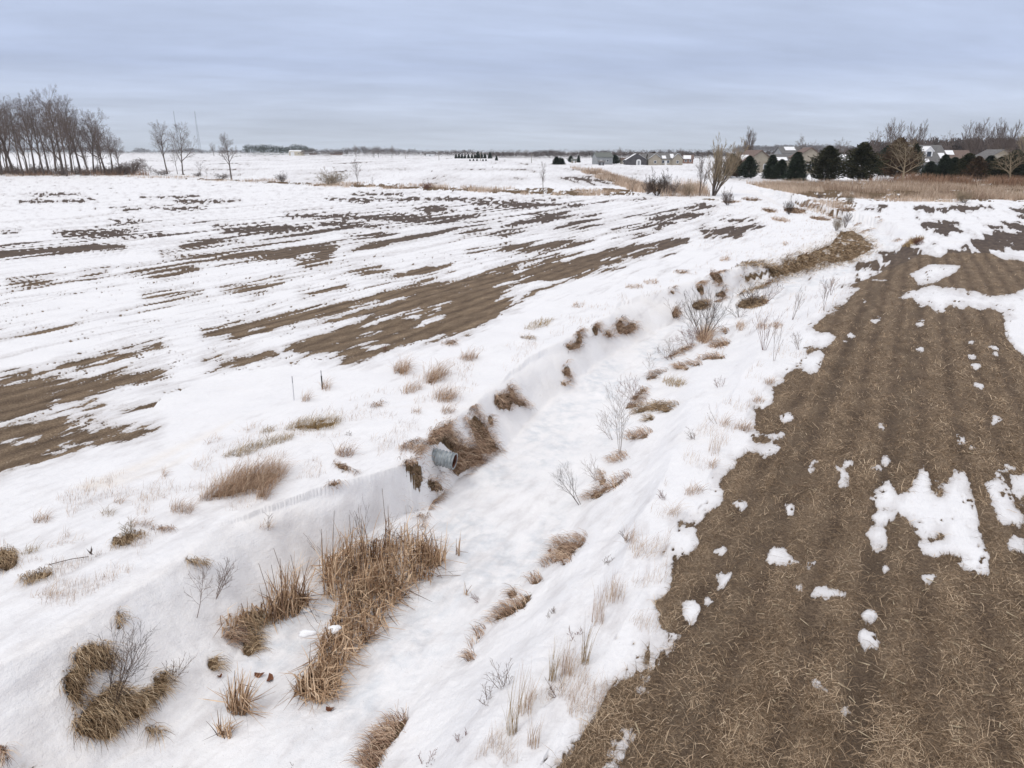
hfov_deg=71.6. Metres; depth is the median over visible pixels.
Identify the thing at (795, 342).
dead weed
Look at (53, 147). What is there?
bare tree
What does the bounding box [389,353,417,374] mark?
grass tuft
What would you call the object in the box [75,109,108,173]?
bare tree
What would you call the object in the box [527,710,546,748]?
grass tuft
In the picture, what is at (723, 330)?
grass mat
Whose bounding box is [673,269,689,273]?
grass mat
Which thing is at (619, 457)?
grass mat
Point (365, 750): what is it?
grass mat
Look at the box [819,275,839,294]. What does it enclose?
dead weed
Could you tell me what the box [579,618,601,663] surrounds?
grass tuft
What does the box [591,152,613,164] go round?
barn
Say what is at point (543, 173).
bare tree
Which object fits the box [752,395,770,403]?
grass tuft
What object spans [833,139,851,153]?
bare tree
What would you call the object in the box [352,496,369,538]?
dead weed
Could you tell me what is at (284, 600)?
cattail clump
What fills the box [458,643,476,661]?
grass mat
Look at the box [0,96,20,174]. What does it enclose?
bare tree
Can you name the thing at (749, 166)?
evergreen tree
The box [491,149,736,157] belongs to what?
distant woods
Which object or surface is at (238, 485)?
snow stubble
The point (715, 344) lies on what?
grass mat
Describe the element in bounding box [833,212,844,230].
bare shrub
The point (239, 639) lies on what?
grass mat
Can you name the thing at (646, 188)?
bare shrub
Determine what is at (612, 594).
grass tuft
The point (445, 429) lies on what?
grass mat
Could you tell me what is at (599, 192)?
hedgerow grass
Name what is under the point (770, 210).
grass mat
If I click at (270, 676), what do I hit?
dead leaf
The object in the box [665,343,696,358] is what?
grass mat
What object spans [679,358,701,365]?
grass mat
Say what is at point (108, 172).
bare shrub
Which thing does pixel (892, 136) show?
bare tree
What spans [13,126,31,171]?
bare tree
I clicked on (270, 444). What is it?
grass tuft
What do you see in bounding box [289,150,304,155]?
barn
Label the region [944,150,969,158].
house
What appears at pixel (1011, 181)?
meadow grass
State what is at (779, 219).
grass tuft
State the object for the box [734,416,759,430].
grass tuft
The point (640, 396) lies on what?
grass mat
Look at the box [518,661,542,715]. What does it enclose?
grass tuft
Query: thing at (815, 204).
grass mat
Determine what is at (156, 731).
grass mat
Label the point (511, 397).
grass mat
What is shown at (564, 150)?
blue ridge woods
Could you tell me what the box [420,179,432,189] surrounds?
bare shrub
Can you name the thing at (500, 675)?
dead weed
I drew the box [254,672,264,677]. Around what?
dead leaf
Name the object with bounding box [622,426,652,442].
grass mat
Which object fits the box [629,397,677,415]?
grass mat
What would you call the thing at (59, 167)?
bare shrub
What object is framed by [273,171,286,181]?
bare shrub
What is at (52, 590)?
grass tuft
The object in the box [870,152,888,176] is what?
evergreen tree
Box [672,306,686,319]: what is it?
grass mat
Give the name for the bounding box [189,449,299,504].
grass tuft
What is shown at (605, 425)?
dead weed
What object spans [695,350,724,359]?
grass mat
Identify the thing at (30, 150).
distant woods
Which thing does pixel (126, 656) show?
dead weed
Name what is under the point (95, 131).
bare tree
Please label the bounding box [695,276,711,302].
grass mat
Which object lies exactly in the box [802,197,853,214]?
meadow grass
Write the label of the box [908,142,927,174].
evergreen tree
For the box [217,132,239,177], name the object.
bare tree
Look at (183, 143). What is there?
bare tree
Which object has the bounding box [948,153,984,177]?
evergreen tree
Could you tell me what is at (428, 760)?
dead weed
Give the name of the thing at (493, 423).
grass mat
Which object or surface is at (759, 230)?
snow stubble
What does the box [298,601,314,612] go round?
snow clump
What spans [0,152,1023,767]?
ground
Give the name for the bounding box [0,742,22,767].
grass mat
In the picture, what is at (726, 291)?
grass mat
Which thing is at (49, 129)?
bare tree
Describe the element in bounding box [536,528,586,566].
grass mat
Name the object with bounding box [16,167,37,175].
bare shrub
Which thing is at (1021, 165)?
evergreen tree
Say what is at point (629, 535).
grass tuft
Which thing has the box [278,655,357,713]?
cattail clump
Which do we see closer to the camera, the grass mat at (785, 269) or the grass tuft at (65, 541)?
the grass tuft at (65, 541)
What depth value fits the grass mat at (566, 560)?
13.11 m
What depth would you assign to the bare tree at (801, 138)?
292.17 m
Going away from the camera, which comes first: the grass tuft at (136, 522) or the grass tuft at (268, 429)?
the grass tuft at (136, 522)
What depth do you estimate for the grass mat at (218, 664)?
10.95 m
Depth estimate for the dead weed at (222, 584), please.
11.86 m
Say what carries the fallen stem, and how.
on the ground at (152, 328)
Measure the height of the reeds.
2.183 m
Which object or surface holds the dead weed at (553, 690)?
on the ground at (152, 328)
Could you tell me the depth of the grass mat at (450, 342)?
25.18 m
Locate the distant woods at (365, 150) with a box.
[300,146,427,155]
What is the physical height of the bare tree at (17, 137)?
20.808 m
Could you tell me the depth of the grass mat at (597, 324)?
27.86 m
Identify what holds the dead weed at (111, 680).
on the ground at (152, 328)
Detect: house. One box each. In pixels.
[426,152,434,156]
[646,153,683,164]
[682,155,693,163]
[737,150,768,172]
[768,154,790,166]
[773,147,799,154]
[788,147,818,173]
[908,145,945,174]
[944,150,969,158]
[975,149,1008,158]
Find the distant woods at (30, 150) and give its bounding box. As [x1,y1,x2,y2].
[1,145,61,153]
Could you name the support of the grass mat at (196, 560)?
on the ground at (152, 328)
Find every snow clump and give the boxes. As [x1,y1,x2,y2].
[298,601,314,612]
[298,629,316,637]
[328,625,341,633]
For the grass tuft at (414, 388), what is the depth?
20.28 m
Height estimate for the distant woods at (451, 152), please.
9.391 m
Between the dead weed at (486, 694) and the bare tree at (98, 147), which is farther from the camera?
the bare tree at (98, 147)
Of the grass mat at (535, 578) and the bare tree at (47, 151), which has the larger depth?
the bare tree at (47, 151)
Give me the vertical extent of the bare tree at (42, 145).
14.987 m
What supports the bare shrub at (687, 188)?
on the ground at (152, 328)
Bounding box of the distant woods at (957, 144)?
[844,136,1023,154]
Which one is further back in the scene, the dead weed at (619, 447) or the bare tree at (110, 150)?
the bare tree at (110, 150)
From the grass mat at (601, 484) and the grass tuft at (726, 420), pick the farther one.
the grass tuft at (726, 420)
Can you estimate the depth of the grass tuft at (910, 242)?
55.06 m
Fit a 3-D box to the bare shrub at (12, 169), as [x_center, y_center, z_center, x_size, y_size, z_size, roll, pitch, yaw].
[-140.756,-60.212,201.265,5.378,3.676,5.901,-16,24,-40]
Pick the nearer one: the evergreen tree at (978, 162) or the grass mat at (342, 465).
the grass mat at (342, 465)
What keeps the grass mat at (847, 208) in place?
on the ground at (152, 328)
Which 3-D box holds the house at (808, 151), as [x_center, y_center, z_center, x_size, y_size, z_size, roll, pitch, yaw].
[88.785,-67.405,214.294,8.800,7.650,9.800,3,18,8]
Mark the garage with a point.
(633, 158)
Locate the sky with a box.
[0,0,1023,151]
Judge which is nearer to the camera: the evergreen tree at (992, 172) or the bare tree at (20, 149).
the evergreen tree at (992, 172)
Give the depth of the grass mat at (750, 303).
37.64 m
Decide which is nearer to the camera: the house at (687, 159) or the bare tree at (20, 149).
the bare tree at (20, 149)
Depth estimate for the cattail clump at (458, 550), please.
13.99 m
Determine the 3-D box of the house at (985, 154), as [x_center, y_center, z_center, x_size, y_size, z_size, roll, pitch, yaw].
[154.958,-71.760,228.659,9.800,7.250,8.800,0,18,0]
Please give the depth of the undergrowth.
197.32 m
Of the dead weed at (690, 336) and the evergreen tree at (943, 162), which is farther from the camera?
the evergreen tree at (943, 162)
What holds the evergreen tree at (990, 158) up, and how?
on the ground at (152, 328)
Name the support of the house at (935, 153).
on the ground at (152, 328)
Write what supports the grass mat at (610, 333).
on the ground at (152, 328)
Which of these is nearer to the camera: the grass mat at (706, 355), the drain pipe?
the drain pipe
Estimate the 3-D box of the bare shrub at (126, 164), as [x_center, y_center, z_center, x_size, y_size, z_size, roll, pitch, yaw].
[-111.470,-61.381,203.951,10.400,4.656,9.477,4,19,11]
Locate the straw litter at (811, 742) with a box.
[542,253,1023,767]
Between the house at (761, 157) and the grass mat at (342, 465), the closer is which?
the grass mat at (342, 465)
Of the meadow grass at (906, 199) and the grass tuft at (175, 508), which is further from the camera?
the meadow grass at (906, 199)
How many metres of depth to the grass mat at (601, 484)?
16.37 m
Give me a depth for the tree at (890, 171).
170.87 m
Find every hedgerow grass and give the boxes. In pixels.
[3,173,619,195]
[570,165,678,192]
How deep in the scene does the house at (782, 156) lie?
270.34 m
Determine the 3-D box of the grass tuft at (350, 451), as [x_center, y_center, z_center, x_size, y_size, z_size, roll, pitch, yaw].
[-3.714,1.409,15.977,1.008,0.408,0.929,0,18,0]
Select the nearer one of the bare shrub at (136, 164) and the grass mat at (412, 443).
the grass mat at (412, 443)
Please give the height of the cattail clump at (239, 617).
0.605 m
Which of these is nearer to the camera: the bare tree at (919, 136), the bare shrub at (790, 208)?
the bare shrub at (790, 208)
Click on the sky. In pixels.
(423, 75)
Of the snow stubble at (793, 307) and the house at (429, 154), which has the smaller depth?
the snow stubble at (793, 307)
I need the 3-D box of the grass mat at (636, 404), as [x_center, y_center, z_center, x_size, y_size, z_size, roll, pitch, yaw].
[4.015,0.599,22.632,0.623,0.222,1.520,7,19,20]
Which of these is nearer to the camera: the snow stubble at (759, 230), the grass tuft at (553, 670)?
the grass tuft at (553, 670)
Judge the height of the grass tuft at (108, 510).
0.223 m
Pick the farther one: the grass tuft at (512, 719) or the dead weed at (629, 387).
the dead weed at (629, 387)
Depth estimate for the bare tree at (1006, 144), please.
239.35 m
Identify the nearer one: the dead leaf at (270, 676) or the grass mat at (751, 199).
the dead leaf at (270, 676)
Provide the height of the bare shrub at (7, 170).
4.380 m
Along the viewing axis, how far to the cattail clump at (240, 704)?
10.20 m
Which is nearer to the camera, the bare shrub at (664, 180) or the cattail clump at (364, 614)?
the cattail clump at (364, 614)
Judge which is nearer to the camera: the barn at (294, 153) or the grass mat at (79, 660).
the grass mat at (79, 660)
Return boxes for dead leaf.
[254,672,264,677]
[267,673,273,680]
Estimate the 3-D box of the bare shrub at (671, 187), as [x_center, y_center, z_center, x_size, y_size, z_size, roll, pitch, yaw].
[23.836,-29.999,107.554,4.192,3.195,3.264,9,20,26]
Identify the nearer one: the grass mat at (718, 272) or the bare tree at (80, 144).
the grass mat at (718, 272)
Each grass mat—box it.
[0,544,22,572]
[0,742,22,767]
[12,563,53,587]
[54,639,128,716]
[65,666,184,752]
[105,528,148,550]
[109,606,138,634]
[137,722,174,750]
[149,524,178,533]
[185,555,214,571]
[206,650,233,673]
[223,621,255,651]
[236,622,271,659]
[241,605,278,632]
[322,479,349,490]
[332,459,357,476]
[340,703,408,767]
[397,436,454,527]
[423,404,507,478]
[441,338,458,344]
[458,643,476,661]
[465,619,485,647]
[481,590,530,623]
[488,414,500,425]
[494,378,537,410]
[498,583,521,600]
[520,333,539,339]
[521,569,542,583]
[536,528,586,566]
[551,551,571,564]
[562,379,573,386]
[563,359,576,382]
[565,325,589,351]
[574,469,631,499]
[590,467,605,483]
[591,319,605,337]
[601,323,623,338]
[603,448,627,462]
[615,315,643,337]
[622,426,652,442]
[626,395,648,410]
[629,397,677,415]
[630,385,649,400]
[639,412,654,421]
[642,367,668,380]
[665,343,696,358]
[667,362,688,369]
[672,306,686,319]
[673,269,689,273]
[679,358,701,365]
[693,299,712,309]
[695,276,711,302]
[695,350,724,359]
[705,336,729,348]
[709,268,729,287]
[714,284,730,301]
[717,326,728,333]
[728,225,880,296]
[737,295,768,309]
[742,196,762,201]
[762,207,777,212]
[782,206,806,213]
[800,202,820,207]
[809,215,830,220]
[840,207,855,211]
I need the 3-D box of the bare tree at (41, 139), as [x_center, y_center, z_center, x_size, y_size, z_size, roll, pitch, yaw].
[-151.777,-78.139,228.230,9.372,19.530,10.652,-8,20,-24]
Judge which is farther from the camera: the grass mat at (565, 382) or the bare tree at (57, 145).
the bare tree at (57, 145)
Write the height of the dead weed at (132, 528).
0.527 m
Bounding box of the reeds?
[660,176,710,196]
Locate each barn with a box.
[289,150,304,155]
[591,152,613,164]
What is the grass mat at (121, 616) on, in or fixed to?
on the ground at (152, 328)
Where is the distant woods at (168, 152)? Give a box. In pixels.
[60,144,248,153]
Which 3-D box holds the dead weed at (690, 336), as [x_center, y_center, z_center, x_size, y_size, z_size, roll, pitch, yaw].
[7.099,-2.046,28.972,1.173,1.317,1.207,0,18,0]
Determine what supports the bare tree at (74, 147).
on the ground at (152, 328)
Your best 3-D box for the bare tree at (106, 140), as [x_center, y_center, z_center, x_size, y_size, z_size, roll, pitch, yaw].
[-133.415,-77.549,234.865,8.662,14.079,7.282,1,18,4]
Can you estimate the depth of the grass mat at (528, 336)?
25.83 m
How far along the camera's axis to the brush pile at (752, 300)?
36.90 m
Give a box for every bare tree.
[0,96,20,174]
[0,100,29,175]
[0,107,9,173]
[0,113,23,168]
[2,108,27,168]
[5,92,40,174]
[8,132,23,172]
[11,90,51,173]
[11,133,27,172]
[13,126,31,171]
[25,84,77,174]
[27,98,62,168]
[30,109,52,170]
[34,124,51,166]
[38,99,77,175]
[44,139,55,172]
[48,137,60,169]
[52,94,90,173]
[53,104,88,169]
[57,115,90,171]
[60,142,70,168]
[63,135,80,169]
[72,115,106,172]
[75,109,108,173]
[84,125,109,168]
[96,127,119,169]
[104,135,116,169]
[104,139,123,165]
[150,119,170,173]
[168,122,200,174]
[169,147,178,173]
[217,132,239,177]
[351,158,360,184]
[539,162,546,181]
[695,152,713,195]
[705,132,748,195]
[743,127,755,149]
[794,133,807,148]
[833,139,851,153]
[867,128,884,154]
[879,138,927,182]
[882,117,908,150]
[906,119,928,144]
[939,133,957,149]
[961,118,988,154]
[982,122,1007,150]
[990,149,1023,177]
[992,117,1022,151]
[1016,129,1023,152]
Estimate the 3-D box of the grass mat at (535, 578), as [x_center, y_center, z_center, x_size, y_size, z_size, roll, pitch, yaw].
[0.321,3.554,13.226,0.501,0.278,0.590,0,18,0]
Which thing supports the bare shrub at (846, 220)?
on the ground at (152, 328)
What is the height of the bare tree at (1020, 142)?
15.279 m
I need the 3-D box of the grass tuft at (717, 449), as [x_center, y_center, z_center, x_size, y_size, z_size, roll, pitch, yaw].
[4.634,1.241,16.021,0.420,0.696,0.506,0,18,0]
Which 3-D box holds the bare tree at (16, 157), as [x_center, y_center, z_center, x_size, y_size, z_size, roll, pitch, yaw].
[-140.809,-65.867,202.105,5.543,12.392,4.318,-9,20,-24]
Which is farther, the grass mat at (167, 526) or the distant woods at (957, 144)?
the distant woods at (957, 144)
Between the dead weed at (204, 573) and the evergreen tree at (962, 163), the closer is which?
the dead weed at (204, 573)
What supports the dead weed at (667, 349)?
on the ground at (152, 328)
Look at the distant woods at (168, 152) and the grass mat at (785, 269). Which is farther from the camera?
the distant woods at (168, 152)
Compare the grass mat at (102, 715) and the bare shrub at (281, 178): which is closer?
the grass mat at (102, 715)
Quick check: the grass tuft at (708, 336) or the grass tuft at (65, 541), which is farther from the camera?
the grass tuft at (708, 336)
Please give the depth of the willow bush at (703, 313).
30.14 m
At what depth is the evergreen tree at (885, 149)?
223.80 m
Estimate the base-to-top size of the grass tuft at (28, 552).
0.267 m
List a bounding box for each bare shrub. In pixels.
[3,164,15,174]
[6,165,24,174]
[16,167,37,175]
[32,166,52,174]
[51,164,68,174]
[51,168,72,175]
[67,166,84,174]
[76,169,90,175]
[85,164,101,173]
[94,166,113,174]
[100,168,120,174]
[101,162,132,174]
[106,157,153,174]
[150,169,170,174]
[214,173,228,178]
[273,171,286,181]
[315,166,350,184]
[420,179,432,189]
[641,175,654,193]
[645,166,671,195]
[657,176,683,195]
[677,179,698,195]
[721,187,733,204]
[783,196,795,213]
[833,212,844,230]
[842,209,853,227]
[845,192,855,202]
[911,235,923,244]
[954,186,975,202]
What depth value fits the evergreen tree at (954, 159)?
174.58 m
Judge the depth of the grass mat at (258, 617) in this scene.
11.96 m
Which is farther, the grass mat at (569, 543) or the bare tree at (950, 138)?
the bare tree at (950, 138)
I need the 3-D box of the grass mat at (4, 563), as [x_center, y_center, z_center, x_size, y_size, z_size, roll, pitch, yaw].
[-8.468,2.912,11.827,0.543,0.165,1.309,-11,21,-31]
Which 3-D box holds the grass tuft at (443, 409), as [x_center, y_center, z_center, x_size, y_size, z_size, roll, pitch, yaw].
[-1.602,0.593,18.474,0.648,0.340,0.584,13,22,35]
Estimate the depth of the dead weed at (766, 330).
24.14 m
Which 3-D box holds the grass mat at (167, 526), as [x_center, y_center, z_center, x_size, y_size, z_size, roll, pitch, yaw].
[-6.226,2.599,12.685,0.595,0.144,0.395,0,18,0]
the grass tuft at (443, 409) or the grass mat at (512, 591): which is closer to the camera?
the grass mat at (512, 591)
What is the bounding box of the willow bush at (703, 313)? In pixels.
[680,285,732,338]
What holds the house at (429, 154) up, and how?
on the ground at (152, 328)
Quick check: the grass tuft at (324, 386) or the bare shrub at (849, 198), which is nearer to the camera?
the grass tuft at (324, 386)
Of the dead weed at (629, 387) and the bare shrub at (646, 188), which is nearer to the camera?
the dead weed at (629, 387)
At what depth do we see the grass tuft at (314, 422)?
17.67 m
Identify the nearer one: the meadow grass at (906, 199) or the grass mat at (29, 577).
the grass mat at (29, 577)
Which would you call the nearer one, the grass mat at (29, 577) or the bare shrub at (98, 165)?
the grass mat at (29, 577)
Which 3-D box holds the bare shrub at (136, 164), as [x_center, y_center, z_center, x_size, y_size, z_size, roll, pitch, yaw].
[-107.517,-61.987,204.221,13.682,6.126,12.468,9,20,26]
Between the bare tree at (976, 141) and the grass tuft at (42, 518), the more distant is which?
the bare tree at (976, 141)
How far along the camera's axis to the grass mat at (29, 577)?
11.30 m
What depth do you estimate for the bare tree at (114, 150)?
218.78 m
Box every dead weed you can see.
[94,611,158,718]
[109,628,157,681]
[119,517,134,536]
[161,653,196,678]
[183,562,212,616]
[216,556,237,598]
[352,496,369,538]
[419,747,437,766]
[479,682,495,705]
[484,658,512,687]
[545,678,564,698]
[552,460,579,504]
[567,625,582,641]
[582,456,597,480]
[595,412,614,439]
[596,382,634,453]
[616,374,641,398]
[657,339,677,359]
[670,320,698,344]
[752,307,782,349]
[760,280,783,305]
[773,317,782,360]
[791,331,801,349]
[792,291,803,319]
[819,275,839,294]
[819,279,831,309]
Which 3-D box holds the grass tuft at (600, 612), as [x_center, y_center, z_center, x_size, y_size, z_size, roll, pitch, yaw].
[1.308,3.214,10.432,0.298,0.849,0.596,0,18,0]
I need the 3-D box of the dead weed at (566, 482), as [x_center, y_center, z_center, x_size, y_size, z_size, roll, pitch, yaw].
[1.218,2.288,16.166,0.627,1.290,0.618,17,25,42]
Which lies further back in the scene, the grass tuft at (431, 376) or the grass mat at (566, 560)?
the grass tuft at (431, 376)
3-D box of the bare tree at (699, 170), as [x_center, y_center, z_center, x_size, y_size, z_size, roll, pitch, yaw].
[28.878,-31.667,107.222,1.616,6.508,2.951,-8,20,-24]
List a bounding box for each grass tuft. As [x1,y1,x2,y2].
[21,538,41,553]
[32,578,65,597]
[33,506,58,522]
[41,533,88,547]
[99,504,119,516]
[128,515,156,527]
[169,494,202,516]
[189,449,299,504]
[222,430,299,457]
[261,424,276,432]
[283,409,343,431]
[301,388,312,401]
[319,377,333,389]
[330,439,363,457]
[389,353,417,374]
[400,380,425,393]
[417,357,457,384]
[433,381,466,402]
[440,404,457,413]
[460,347,478,361]
[503,665,532,734]
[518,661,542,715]
[524,316,556,329]
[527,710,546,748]
[549,636,562,681]
[558,640,576,676]
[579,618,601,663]
[591,586,607,624]
[605,569,624,602]
[616,521,667,558]
[621,521,644,542]
[656,497,691,516]
[662,375,689,387]
[682,481,708,495]
[692,318,722,343]
[709,431,724,455]
[718,409,732,426]
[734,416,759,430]
[735,319,745,330]
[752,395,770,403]
[769,319,784,328]
[770,216,789,222]
[900,236,923,246]
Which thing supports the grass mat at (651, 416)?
on the ground at (152, 328)
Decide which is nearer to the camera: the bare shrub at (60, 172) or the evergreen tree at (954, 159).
the evergreen tree at (954, 159)
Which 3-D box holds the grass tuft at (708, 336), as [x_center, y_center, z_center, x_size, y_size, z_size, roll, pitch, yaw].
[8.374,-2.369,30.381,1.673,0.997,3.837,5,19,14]
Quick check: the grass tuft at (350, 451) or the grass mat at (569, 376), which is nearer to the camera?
the grass tuft at (350, 451)
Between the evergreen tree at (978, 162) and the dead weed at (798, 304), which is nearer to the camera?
the dead weed at (798, 304)
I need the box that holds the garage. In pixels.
[623,153,646,164]
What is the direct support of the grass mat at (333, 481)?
on the ground at (152, 328)
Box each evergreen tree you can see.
[552,156,560,164]
[613,155,623,163]
[722,154,736,176]
[728,157,742,176]
[735,155,761,177]
[759,154,778,178]
[770,159,787,178]
[781,151,808,180]
[805,145,852,180]
[836,142,890,181]
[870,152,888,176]
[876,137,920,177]
[877,145,889,158]
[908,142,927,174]
[919,161,940,177]
[936,154,952,177]
[945,157,959,175]
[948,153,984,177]
[958,156,991,179]
[973,155,996,179]
[978,156,1017,179]
[995,150,1023,178]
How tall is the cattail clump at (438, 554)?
0.918 m
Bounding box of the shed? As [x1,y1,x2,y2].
[598,160,604,164]
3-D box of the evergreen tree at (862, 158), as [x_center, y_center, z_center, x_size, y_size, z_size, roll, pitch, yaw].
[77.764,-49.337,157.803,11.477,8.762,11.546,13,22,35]
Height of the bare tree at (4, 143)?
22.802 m
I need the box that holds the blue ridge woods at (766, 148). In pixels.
[731,144,853,152]
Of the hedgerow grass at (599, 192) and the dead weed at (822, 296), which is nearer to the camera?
the dead weed at (822, 296)
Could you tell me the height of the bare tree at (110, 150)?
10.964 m
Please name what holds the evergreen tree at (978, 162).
on the ground at (152, 328)
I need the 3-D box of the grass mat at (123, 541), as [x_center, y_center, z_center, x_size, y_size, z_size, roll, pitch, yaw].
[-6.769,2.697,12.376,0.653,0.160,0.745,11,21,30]
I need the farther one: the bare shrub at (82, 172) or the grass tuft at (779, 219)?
the bare shrub at (82, 172)
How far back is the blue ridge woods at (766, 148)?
2689.98 m
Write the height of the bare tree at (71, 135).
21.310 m
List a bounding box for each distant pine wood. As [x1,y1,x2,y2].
[242,144,288,154]
[283,144,314,154]
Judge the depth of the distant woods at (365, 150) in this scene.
917.17 m
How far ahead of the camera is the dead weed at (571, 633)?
10.37 m
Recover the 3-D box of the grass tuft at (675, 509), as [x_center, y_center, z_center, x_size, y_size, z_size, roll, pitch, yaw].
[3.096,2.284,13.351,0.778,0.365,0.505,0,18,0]
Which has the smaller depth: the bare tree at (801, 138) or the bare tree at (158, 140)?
the bare tree at (158, 140)
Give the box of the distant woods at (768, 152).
[737,149,843,155]
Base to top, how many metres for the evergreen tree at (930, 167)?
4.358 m
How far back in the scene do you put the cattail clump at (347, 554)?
13.47 m
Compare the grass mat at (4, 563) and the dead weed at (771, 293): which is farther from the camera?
the dead weed at (771, 293)
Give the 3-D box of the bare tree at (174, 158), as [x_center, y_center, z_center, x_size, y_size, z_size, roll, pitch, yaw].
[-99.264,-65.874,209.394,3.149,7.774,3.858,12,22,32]
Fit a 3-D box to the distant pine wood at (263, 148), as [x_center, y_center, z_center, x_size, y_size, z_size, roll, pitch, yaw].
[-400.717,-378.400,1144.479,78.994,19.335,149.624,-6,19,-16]
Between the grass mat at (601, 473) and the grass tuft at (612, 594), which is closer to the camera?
the grass tuft at (612, 594)
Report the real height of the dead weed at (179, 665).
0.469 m
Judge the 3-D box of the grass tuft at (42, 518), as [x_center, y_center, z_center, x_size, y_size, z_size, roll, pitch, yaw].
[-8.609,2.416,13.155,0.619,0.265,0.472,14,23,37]
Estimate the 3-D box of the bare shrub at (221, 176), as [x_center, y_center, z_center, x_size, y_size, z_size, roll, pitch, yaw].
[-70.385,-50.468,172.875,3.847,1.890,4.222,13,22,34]
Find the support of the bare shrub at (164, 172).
on the ground at (152, 328)
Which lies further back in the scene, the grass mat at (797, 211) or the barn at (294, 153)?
the barn at (294, 153)
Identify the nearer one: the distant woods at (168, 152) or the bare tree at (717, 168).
the bare tree at (717, 168)
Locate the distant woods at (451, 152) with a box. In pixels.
[424,149,495,155]
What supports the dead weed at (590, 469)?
on the ground at (152, 328)
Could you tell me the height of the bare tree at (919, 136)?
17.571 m
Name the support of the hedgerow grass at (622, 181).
on the ground at (152, 328)
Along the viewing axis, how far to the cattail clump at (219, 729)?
9.84 m
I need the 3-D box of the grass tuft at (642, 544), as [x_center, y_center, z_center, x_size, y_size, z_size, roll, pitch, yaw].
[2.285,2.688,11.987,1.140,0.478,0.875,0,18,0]
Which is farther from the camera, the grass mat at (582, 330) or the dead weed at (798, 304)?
the dead weed at (798, 304)
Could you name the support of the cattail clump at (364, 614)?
on the ground at (152, 328)
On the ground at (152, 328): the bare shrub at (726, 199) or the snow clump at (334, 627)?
the bare shrub at (726, 199)
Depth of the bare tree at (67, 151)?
218.16 m
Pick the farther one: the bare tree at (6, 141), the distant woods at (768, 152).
the distant woods at (768, 152)
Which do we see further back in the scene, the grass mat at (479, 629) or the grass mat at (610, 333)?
the grass mat at (610, 333)
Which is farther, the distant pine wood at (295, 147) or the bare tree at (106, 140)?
the distant pine wood at (295, 147)
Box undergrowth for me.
[0,167,148,175]
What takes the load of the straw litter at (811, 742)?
on the ground at (152, 328)
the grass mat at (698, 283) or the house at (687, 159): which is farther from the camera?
the house at (687, 159)
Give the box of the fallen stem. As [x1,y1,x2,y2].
[49,547,92,564]
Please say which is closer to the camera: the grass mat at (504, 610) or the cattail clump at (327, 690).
the cattail clump at (327, 690)
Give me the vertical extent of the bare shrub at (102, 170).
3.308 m
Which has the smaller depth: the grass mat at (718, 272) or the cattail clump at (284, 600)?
the cattail clump at (284, 600)
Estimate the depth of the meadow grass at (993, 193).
122.98 m
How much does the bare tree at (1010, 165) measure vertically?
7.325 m
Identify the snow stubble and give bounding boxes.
[0,217,820,606]
[470,337,811,765]
[672,200,840,260]
[705,277,854,352]
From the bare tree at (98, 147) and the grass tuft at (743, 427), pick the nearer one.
the grass tuft at (743, 427)
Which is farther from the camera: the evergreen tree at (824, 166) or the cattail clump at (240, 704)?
the evergreen tree at (824, 166)
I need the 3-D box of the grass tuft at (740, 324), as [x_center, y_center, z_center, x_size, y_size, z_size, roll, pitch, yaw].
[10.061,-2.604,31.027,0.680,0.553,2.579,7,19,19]
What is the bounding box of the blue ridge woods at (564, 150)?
[286,148,739,151]
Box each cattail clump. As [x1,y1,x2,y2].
[198,664,274,725]
[206,710,243,738]
[214,599,268,637]
[243,548,342,633]
[274,559,431,708]
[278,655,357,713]
[299,491,461,612]
[405,527,465,573]
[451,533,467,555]
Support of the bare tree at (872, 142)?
on the ground at (152, 328)
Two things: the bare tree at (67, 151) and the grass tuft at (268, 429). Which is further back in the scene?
the bare tree at (67, 151)
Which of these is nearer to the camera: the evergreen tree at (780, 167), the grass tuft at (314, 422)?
the grass tuft at (314, 422)
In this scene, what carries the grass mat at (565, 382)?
on the ground at (152, 328)
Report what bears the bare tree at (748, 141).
on the ground at (152, 328)
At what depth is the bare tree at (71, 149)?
207.23 m
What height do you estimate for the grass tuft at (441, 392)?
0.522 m
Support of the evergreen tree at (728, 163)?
on the ground at (152, 328)
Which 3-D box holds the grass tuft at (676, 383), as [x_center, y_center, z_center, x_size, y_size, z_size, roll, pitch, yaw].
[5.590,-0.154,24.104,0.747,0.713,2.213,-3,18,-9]
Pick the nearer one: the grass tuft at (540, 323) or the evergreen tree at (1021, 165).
the grass tuft at (540, 323)
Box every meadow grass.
[746,177,1023,199]
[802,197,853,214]
[867,195,1016,201]
[869,172,1023,185]
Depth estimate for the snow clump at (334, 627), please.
11.58 m
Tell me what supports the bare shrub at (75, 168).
on the ground at (152, 328)
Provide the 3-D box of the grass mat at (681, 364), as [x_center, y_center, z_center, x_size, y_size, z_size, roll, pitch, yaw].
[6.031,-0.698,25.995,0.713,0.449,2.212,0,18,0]
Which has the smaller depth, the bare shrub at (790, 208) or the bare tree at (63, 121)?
the bare shrub at (790, 208)
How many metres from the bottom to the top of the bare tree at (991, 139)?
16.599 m
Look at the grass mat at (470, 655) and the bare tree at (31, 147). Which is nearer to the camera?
the grass mat at (470, 655)
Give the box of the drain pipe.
[432,448,457,469]
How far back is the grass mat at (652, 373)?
25.67 m
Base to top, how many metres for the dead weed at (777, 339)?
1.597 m

